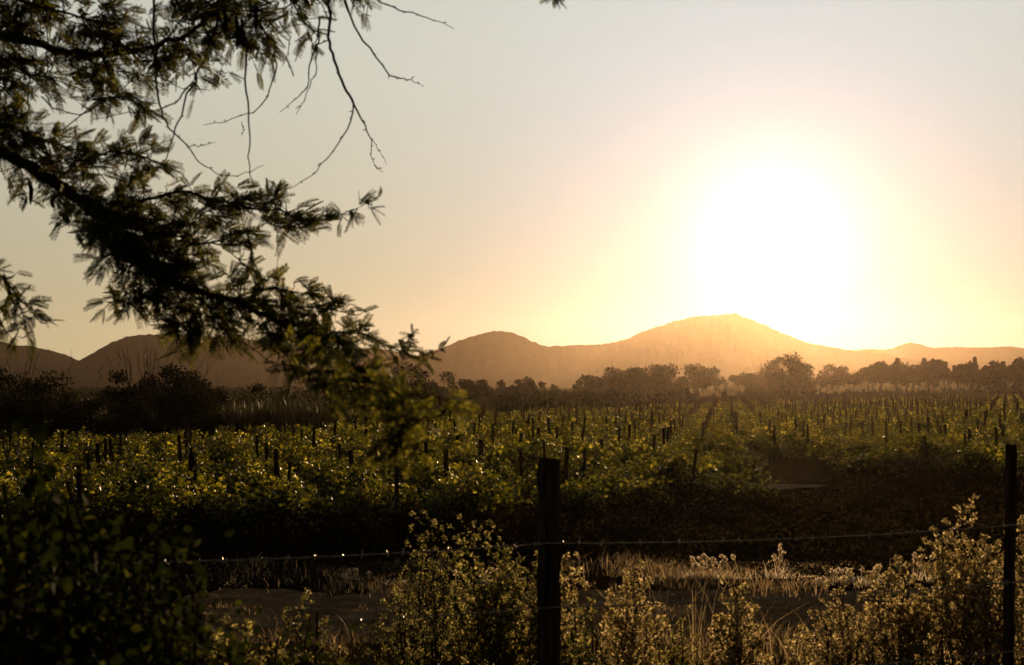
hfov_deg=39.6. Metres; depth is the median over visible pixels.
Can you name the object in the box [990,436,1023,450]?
grapevine
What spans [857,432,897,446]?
grapevine
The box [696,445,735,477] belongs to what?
grapevine
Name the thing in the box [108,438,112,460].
vineyard post
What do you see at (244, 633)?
seed head shrub
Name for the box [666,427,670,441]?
vineyard post
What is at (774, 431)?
vineyard post
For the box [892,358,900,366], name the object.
tree
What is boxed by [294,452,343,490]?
grapevine
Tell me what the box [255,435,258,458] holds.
vineyard post
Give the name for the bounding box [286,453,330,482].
grapevine
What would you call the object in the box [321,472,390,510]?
grapevine
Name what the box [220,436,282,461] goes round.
grapevine
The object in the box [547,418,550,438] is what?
vineyard post
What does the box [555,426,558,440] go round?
vineyard post
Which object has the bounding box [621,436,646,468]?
grapevine
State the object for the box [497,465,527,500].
grapevine
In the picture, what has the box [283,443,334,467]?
grapevine
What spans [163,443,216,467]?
grapevine
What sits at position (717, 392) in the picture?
plume reed
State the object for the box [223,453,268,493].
grapevine
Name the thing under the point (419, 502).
grapevine
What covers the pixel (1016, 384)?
shrub
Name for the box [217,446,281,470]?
grapevine
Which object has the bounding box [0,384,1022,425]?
scrubland
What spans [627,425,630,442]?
vineyard post
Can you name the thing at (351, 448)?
grapevine
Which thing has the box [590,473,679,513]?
grapevine
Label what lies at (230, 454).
grapevine
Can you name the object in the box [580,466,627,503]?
grapevine
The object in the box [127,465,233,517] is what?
grapevine
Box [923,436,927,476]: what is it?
vineyard post
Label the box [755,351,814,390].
tall tree
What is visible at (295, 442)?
grapevine
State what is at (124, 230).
acacia tree
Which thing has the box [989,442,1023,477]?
grapevine
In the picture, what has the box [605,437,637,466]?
grapevine
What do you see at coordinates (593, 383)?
bushy tree
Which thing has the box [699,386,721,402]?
plume reed
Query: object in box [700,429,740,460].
grapevine
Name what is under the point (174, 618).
leafy bush
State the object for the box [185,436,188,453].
vineyard post
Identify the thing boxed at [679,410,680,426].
vineyard post
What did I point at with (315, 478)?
grapevine
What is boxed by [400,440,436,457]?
grapevine
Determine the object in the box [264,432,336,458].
grapevine
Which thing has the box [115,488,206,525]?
grapevine
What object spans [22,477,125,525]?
grapevine
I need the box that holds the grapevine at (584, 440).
[556,437,597,444]
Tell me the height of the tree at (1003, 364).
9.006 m
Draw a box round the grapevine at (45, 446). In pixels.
[44,443,79,467]
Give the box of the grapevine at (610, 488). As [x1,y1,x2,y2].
[590,474,637,508]
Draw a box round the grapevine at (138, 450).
[102,436,152,467]
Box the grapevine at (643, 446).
[603,435,661,465]
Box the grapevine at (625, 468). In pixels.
[613,460,665,487]
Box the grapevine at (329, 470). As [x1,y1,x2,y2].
[306,463,399,497]
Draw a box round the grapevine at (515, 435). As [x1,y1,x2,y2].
[510,433,562,449]
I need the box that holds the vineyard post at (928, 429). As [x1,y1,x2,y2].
[927,416,929,434]
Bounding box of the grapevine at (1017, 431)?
[971,425,1023,440]
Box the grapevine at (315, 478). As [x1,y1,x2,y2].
[299,457,369,494]
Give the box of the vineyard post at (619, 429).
[618,428,620,445]
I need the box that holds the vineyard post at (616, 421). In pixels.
[614,414,617,430]
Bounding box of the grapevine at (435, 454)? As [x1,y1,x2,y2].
[428,448,454,459]
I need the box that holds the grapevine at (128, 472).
[90,457,153,493]
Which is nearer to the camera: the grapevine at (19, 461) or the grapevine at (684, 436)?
the grapevine at (19, 461)
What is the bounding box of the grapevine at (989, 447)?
[968,441,1020,456]
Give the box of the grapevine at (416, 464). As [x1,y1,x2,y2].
[390,450,455,494]
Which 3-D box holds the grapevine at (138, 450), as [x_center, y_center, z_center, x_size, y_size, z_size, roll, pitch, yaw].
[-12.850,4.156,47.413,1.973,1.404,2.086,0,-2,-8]
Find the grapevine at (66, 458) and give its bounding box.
[42,450,81,464]
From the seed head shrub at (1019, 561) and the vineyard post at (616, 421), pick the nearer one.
the seed head shrub at (1019, 561)
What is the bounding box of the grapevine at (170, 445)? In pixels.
[157,433,197,455]
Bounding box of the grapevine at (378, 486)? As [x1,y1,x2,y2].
[341,471,422,518]
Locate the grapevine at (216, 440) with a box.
[202,432,229,449]
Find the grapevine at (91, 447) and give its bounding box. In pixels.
[45,435,99,466]
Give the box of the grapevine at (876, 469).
[849,454,910,476]
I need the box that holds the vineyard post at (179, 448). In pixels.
[177,435,181,460]
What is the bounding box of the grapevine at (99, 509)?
[32,498,144,532]
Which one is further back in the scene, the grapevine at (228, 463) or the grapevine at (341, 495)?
the grapevine at (228, 463)
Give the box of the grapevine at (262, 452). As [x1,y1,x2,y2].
[225,449,272,468]
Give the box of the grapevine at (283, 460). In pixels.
[278,444,325,464]
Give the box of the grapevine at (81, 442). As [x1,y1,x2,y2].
[50,434,100,459]
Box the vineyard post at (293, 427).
[292,423,294,437]
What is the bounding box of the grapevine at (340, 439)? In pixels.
[326,430,364,452]
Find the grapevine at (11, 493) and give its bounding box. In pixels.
[0,482,21,505]
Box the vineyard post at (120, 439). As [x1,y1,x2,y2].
[119,430,121,450]
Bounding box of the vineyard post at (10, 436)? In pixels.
[9,430,11,447]
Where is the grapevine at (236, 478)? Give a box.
[219,461,301,511]
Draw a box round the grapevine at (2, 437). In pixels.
[0,428,43,445]
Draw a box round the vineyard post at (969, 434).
[967,429,971,443]
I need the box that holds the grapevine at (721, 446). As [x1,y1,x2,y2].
[695,434,764,465]
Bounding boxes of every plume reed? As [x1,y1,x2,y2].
[689,388,712,402]
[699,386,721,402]
[712,383,740,401]
[713,390,721,400]
[720,383,750,401]
[722,386,744,401]
[814,386,833,398]
[827,384,845,397]
[836,385,849,397]
[841,384,855,397]
[847,386,864,397]
[855,382,875,396]
[869,383,883,396]
[870,382,885,396]
[880,382,895,396]
[891,384,904,395]
[902,386,916,395]
[909,383,924,395]
[918,382,930,394]
[925,385,940,395]
[934,385,944,394]
[939,381,954,394]
[949,383,963,394]
[957,385,967,394]
[968,384,983,393]
[1002,381,1013,394]
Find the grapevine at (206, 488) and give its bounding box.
[141,469,217,523]
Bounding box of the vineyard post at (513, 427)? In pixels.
[512,420,514,437]
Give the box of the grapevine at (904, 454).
[872,438,937,477]
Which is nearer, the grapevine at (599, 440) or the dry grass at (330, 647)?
the dry grass at (330, 647)
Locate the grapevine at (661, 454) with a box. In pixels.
[624,442,699,477]
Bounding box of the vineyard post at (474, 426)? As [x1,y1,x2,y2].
[473,422,475,435]
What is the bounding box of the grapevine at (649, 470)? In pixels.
[632,462,670,496]
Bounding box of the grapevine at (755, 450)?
[738,438,778,460]
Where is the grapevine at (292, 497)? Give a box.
[199,480,360,537]
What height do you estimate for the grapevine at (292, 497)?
1.216 m
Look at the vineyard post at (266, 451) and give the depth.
38.39 m
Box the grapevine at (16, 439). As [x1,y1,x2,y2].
[0,432,43,451]
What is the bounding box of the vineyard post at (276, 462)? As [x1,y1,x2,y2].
[273,449,279,481]
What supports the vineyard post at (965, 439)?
on the ground at (790, 470)
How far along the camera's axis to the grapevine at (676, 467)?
36.76 m
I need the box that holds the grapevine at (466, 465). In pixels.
[421,458,515,513]
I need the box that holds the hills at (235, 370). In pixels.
[13,334,408,386]
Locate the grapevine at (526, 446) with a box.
[484,440,530,467]
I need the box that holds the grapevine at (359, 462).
[354,444,384,472]
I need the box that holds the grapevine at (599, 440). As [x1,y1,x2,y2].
[588,435,617,446]
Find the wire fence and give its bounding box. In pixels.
[33,444,1023,664]
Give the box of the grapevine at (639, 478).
[637,463,697,499]
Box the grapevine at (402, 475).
[386,454,442,503]
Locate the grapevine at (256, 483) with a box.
[218,464,332,522]
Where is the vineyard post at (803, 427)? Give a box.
[801,421,804,452]
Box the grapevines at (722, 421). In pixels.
[20,393,1023,458]
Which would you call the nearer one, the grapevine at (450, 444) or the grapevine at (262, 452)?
the grapevine at (262, 452)
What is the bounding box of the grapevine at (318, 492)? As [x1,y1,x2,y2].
[259,474,323,516]
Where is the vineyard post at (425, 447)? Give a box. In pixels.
[424,442,427,499]
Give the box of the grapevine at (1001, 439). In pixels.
[983,434,1022,446]
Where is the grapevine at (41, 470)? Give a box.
[1,464,62,479]
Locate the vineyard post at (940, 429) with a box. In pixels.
[939,425,941,452]
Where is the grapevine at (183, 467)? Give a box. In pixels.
[122,453,235,495]
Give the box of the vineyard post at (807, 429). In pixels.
[806,424,809,459]
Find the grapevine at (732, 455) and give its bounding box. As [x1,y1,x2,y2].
[661,445,780,493]
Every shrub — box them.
[0,346,97,442]
[0,350,162,444]
[86,340,230,448]
[143,356,235,433]
[205,613,303,664]
[208,383,256,411]
[241,379,298,409]
[274,379,355,408]
[275,588,348,664]
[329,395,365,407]
[358,577,450,664]
[389,510,482,664]
[443,519,567,664]
[513,550,594,664]
[560,597,610,664]
[597,560,670,664]
[651,605,710,664]
[701,574,771,664]
[762,623,826,664]
[799,571,889,664]
[832,367,897,389]
[856,555,953,664]
[863,368,921,387]
[901,367,962,389]
[914,525,964,664]
[921,493,1002,664]
[924,372,993,390]
[940,533,1023,664]
[959,366,1023,392]
[993,372,1023,393]
[994,515,1023,664]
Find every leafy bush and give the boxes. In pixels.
[0,445,210,664]
[0,489,98,664]
[5,415,61,663]
[34,583,237,664]
[71,525,249,664]
[236,607,379,664]
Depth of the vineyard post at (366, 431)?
49.71 m
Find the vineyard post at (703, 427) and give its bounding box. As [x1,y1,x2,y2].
[702,422,704,436]
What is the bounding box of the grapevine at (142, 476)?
[129,465,208,503]
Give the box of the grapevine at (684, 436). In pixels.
[674,431,715,442]
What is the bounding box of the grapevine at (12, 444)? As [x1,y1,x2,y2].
[2,435,32,466]
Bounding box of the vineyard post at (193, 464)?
[190,460,196,522]
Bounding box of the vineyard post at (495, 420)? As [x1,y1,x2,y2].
[494,413,496,425]
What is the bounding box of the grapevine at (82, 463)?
[51,455,125,480]
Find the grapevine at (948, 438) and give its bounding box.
[899,430,970,461]
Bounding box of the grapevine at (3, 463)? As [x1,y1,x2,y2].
[0,454,12,469]
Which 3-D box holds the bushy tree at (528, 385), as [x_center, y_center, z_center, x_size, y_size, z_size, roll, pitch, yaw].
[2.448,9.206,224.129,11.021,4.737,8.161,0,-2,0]
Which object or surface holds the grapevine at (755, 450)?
on the ground at (790, 470)
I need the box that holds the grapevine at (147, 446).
[107,432,157,460]
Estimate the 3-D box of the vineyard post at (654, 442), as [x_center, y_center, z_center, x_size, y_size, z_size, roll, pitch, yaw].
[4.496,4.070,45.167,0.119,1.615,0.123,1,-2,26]
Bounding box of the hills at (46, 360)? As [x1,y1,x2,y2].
[0,342,78,385]
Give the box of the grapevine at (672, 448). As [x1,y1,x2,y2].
[637,440,711,483]
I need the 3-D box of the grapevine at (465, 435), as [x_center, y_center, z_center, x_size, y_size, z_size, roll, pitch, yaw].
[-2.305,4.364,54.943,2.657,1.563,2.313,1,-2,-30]
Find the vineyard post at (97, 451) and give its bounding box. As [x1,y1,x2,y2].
[95,443,100,470]
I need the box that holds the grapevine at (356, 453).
[345,449,410,464]
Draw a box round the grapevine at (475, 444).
[438,439,487,449]
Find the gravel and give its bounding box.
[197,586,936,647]
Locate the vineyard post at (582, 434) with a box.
[581,426,584,441]
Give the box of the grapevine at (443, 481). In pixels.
[417,478,509,524]
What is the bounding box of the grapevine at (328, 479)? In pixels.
[315,459,360,502]
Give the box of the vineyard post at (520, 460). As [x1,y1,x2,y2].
[519,451,522,479]
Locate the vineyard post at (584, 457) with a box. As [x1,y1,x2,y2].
[583,447,586,477]
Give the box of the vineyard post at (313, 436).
[312,427,315,446]
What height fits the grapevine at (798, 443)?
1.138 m
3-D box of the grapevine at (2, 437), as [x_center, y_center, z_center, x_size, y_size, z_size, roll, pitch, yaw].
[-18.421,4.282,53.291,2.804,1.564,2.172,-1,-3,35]
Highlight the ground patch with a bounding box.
[750,483,829,488]
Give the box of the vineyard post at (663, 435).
[662,428,664,444]
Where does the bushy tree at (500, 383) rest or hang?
on the ground at (790, 470)
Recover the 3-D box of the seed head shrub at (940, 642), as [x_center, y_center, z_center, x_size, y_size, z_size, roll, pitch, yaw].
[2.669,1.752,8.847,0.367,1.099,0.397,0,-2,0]
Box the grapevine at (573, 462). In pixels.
[530,448,622,497]
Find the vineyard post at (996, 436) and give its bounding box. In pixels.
[995,427,998,475]
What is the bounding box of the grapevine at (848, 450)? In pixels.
[820,437,879,474]
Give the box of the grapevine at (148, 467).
[132,458,187,487]
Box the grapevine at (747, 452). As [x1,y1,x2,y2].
[718,448,771,474]
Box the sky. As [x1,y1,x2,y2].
[0,0,1023,359]
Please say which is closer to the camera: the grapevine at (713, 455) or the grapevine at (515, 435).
the grapevine at (713, 455)
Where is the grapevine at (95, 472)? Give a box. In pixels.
[34,453,161,517]
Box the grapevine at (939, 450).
[927,443,979,471]
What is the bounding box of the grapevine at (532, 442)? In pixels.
[523,431,564,451]
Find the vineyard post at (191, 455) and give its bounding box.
[188,452,193,480]
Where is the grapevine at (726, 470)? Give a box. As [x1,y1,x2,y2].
[697,453,778,496]
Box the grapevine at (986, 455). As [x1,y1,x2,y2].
[947,435,1006,475]
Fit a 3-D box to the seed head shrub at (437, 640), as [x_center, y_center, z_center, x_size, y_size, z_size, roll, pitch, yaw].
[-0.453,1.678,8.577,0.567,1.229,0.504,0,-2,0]
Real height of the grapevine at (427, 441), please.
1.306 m
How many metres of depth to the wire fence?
7.03 m
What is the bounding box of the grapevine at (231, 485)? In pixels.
[219,473,274,510]
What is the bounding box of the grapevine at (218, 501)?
[185,475,226,502]
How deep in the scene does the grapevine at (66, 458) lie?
45.49 m
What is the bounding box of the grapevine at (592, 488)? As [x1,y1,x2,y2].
[531,478,620,520]
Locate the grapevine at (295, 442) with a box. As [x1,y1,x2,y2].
[280,437,319,454]
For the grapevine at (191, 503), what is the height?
1.577 m
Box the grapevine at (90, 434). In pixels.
[69,431,109,449]
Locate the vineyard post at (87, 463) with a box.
[85,453,90,481]
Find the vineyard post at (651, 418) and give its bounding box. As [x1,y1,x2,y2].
[650,413,652,431]
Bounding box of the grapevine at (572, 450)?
[559,438,605,459]
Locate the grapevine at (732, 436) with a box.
[701,433,757,462]
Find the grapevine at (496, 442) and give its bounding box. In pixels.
[491,435,511,445]
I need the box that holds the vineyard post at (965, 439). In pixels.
[964,434,966,451]
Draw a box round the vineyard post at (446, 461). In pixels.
[443,449,450,510]
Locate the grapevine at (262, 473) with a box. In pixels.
[215,466,281,504]
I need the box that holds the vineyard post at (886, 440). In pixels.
[885,421,887,442]
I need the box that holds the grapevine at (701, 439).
[668,434,722,454]
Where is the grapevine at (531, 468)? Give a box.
[523,460,581,478]
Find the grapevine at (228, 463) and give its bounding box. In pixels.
[202,454,264,480]
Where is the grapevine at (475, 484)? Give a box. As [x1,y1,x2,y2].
[425,460,530,524]
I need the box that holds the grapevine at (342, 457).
[308,451,348,466]
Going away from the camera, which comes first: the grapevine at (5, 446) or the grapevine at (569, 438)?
the grapevine at (5, 446)
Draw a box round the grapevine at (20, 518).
[0,482,34,547]
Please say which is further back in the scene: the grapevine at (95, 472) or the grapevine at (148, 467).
the grapevine at (148, 467)
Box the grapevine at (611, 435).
[587,433,627,443]
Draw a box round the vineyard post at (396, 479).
[394,464,398,521]
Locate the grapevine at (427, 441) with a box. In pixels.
[393,435,439,456]
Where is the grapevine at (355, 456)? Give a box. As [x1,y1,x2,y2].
[345,450,376,467]
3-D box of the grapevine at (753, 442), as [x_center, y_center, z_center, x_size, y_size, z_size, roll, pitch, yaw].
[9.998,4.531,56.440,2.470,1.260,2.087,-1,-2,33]
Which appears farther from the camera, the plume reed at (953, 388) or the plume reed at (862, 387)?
the plume reed at (953, 388)
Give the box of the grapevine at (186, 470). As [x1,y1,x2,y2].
[143,463,215,500]
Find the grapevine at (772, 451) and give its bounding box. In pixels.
[753,439,802,463]
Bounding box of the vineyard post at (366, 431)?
[364,429,367,445]
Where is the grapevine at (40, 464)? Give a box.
[11,452,73,480]
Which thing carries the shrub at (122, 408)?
on the ground at (790, 470)
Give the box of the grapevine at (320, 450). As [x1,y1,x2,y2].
[278,444,336,460]
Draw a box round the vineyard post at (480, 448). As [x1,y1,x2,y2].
[479,440,482,460]
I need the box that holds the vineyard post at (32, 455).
[29,442,34,474]
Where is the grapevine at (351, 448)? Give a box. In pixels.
[335,443,369,464]
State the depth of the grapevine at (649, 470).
39.13 m
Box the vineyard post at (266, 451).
[264,442,268,469]
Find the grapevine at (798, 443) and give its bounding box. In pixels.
[783,434,821,460]
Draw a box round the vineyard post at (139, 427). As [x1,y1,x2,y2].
[138,421,140,434]
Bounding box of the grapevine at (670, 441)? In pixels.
[667,436,688,446]
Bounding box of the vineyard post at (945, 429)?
[944,425,946,437]
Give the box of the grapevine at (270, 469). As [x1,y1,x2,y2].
[247,458,308,492]
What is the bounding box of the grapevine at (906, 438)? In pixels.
[890,432,937,442]
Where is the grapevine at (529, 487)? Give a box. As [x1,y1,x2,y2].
[491,474,537,510]
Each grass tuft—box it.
[342,567,393,579]
[383,579,411,585]
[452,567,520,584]
[656,575,700,580]
[659,553,756,583]
[751,574,852,586]
[759,543,800,578]
[817,566,885,581]
[834,563,910,587]
[910,552,937,582]
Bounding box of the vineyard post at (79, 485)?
[76,465,82,514]
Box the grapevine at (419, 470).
[399,454,482,501]
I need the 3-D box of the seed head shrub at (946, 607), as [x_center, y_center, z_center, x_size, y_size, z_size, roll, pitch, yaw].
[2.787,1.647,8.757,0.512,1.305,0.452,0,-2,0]
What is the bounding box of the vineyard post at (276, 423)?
[275,417,277,433]
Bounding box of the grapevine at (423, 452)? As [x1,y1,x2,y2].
[409,446,442,457]
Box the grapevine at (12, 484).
[0,471,47,507]
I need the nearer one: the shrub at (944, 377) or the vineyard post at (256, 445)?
the vineyard post at (256, 445)
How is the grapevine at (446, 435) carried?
on the ground at (790, 470)
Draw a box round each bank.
[0,565,1023,602]
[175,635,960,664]
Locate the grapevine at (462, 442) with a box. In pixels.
[440,439,474,449]
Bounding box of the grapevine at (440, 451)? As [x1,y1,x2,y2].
[431,445,451,460]
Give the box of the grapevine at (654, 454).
[630,446,695,480]
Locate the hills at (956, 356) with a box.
[857,342,1023,370]
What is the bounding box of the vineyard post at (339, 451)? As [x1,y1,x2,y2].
[338,444,340,464]
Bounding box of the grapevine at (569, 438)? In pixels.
[550,430,596,453]
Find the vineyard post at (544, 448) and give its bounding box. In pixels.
[542,440,545,456]
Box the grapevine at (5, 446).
[0,442,22,467]
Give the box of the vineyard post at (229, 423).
[228,418,230,431]
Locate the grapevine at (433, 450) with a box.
[421,439,466,456]
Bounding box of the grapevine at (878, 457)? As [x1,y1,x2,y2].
[838,442,907,477]
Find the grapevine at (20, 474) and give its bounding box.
[0,463,51,506]
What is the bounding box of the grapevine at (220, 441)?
[208,430,273,466]
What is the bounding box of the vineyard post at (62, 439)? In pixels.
[60,432,64,451]
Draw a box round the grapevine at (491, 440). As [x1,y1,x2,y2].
[464,436,514,453]
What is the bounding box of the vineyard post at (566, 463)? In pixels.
[563,448,569,484]
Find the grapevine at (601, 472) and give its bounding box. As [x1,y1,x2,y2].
[560,462,634,493]
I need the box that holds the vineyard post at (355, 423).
[354,418,356,429]
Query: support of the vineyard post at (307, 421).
on the ground at (790, 470)
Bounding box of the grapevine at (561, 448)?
[546,434,590,458]
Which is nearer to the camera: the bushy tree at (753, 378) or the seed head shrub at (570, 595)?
the seed head shrub at (570, 595)
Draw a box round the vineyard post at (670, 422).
[669,420,671,438]
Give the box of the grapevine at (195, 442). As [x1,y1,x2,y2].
[172,431,208,446]
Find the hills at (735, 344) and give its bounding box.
[304,313,956,387]
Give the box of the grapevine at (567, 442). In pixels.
[545,433,584,457]
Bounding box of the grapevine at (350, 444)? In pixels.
[340,437,371,458]
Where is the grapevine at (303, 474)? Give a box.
[299,465,336,496]
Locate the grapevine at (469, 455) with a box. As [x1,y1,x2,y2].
[434,440,523,470]
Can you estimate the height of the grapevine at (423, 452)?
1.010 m
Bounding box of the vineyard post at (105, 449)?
[104,439,106,462]
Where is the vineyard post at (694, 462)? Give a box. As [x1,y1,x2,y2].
[692,449,697,488]
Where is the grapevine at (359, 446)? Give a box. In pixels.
[335,444,364,468]
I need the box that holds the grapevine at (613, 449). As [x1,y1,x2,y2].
[570,436,628,474]
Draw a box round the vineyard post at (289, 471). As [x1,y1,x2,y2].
[287,461,291,484]
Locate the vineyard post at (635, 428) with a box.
[634,420,635,438]
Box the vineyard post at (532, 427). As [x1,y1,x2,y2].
[532,418,533,440]
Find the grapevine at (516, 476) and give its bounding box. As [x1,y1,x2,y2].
[502,466,536,509]
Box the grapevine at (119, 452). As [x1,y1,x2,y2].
[89,441,146,469]
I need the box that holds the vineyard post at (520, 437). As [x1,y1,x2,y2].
[519,433,522,443]
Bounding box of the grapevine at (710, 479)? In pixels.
[679,468,777,499]
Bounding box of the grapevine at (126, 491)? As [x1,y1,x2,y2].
[118,467,204,519]
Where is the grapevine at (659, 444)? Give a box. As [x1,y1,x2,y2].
[640,433,669,451]
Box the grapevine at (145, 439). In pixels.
[128,434,158,456]
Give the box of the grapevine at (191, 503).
[129,466,263,547]
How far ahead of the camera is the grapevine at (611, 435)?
57.59 m
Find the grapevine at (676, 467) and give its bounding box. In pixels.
[619,446,724,493]
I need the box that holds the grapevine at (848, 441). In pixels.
[806,433,880,471]
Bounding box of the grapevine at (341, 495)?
[327,477,391,523]
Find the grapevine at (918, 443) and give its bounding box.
[896,426,960,474]
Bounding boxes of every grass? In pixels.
[0,393,500,443]
[3,544,1023,599]
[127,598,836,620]
[163,554,1023,664]
[178,613,946,658]
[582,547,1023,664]
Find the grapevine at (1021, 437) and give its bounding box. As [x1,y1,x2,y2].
[1009,435,1023,444]
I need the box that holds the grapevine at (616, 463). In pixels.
[595,455,644,480]
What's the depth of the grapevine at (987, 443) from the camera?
52.97 m
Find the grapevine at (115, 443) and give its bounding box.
[91,433,152,459]
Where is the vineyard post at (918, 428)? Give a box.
[917,423,920,435]
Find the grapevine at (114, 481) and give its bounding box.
[83,477,127,508]
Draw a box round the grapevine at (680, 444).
[645,441,708,455]
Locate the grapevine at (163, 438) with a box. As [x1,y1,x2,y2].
[146,428,195,454]
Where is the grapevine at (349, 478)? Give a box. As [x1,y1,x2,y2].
[315,458,402,507]
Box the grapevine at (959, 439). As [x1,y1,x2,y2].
[954,433,980,446]
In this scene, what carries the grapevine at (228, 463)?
on the ground at (790, 470)
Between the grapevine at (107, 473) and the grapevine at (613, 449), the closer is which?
the grapevine at (107, 473)
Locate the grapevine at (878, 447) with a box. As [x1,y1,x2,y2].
[857,436,907,473]
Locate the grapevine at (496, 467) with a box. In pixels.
[464,455,515,495]
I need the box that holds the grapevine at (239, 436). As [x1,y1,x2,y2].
[211,433,263,446]
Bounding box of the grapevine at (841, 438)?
[818,434,864,466]
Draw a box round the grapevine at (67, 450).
[43,437,92,459]
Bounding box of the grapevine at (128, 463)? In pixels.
[94,454,150,490]
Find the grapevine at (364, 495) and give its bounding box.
[329,477,445,522]
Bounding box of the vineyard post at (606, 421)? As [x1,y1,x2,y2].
[605,416,608,436]
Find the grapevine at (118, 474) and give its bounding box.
[81,458,145,494]
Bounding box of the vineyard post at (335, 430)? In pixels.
[334,421,336,435]
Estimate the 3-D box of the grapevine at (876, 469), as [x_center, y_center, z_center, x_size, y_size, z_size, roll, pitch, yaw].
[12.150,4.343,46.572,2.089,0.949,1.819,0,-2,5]
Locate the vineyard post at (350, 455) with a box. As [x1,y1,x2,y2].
[348,450,352,473]
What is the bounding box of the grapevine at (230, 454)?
[207,446,264,476]
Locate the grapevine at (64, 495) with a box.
[9,469,145,520]
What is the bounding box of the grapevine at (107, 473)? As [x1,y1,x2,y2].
[56,462,129,501]
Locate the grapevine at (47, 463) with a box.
[2,457,73,485]
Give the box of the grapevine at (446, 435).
[430,428,471,446]
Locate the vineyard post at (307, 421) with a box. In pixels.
[306,412,308,426]
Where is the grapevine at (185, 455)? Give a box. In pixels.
[161,452,211,473]
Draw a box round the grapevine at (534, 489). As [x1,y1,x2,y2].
[525,477,581,505]
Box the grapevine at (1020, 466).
[996,450,1023,481]
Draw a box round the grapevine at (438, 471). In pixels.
[402,453,495,511]
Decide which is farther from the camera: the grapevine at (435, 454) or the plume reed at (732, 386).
the plume reed at (732, 386)
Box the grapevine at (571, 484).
[524,471,591,509]
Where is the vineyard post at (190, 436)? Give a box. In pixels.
[188,427,191,444]
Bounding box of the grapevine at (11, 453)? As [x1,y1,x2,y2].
[0,449,15,468]
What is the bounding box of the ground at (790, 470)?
[0,386,1023,664]
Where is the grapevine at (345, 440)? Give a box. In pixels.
[328,438,378,453]
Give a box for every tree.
[0,0,566,492]
[385,362,456,399]
[448,378,491,397]
[482,379,523,397]
[496,376,546,396]
[532,384,586,396]
[572,374,617,394]
[602,357,657,393]
[638,362,690,394]
[680,377,706,391]
[682,363,729,392]
[704,374,754,390]
[733,372,762,389]
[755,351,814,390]
[755,374,796,389]
[763,354,788,390]
[799,363,864,388]
[804,374,844,389]
[842,371,853,386]
[854,372,862,382]
[861,361,899,386]
[880,363,889,380]
[889,361,918,385]
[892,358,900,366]
[911,358,932,387]
[928,358,948,382]
[944,361,950,385]
[948,365,956,387]
[949,360,980,387]
[972,356,978,377]
[978,365,996,386]
[981,360,1005,388]
[1000,361,1007,380]
[1005,357,1023,381]
[1006,359,1023,380]
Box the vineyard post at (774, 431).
[773,425,775,462]
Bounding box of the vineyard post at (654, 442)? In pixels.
[652,435,655,452]
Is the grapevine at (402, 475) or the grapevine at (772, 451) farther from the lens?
the grapevine at (772, 451)
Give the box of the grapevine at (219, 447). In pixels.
[152,437,228,466]
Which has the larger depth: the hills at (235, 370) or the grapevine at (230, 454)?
the hills at (235, 370)
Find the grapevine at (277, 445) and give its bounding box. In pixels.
[270,435,323,452]
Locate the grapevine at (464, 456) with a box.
[436,442,504,472]
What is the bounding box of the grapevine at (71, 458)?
[47,451,93,468]
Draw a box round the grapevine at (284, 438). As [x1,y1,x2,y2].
[270,429,319,453]
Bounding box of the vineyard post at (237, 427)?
[236,420,238,435]
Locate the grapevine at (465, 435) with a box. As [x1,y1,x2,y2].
[429,428,480,445]
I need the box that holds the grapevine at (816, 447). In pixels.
[800,435,840,463]
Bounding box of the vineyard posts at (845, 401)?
[509,391,1023,415]
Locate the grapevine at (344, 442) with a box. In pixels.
[328,436,368,452]
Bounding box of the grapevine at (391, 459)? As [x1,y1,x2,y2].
[362,451,410,470]
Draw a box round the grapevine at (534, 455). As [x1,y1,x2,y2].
[502,436,552,470]
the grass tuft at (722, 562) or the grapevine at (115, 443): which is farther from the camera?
the grapevine at (115, 443)
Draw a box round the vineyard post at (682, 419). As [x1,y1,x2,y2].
[681,415,683,433]
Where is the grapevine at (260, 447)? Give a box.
[228,435,282,457]
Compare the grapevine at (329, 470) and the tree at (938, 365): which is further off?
the tree at (938, 365)
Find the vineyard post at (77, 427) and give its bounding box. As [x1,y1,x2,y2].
[76,425,78,447]
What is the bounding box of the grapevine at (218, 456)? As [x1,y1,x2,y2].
[201,440,279,474]
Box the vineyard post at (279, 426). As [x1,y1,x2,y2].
[278,422,280,439]
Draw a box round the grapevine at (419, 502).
[358,488,468,539]
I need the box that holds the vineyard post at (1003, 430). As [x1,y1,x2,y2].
[1001,424,1004,442]
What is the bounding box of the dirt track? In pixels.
[0,586,1023,648]
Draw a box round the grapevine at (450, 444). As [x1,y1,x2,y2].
[429,440,472,448]
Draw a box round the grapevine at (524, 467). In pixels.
[508,461,535,474]
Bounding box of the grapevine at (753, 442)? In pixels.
[737,431,796,462]
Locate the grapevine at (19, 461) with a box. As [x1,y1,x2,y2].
[0,449,65,476]
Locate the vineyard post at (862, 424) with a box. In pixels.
[861,420,863,435]
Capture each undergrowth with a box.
[0,456,1023,573]
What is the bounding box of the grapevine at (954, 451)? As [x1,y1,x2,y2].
[928,441,994,479]
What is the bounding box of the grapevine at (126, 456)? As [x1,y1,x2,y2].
[94,450,143,465]
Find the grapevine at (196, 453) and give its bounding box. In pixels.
[132,438,209,480]
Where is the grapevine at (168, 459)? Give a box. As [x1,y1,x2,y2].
[140,452,219,480]
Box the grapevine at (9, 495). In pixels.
[0,482,50,521]
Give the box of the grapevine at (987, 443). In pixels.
[960,437,994,454]
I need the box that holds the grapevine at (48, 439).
[45,426,102,447]
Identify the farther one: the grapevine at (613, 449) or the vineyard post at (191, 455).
the grapevine at (613, 449)
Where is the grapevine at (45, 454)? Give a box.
[1,452,72,471]

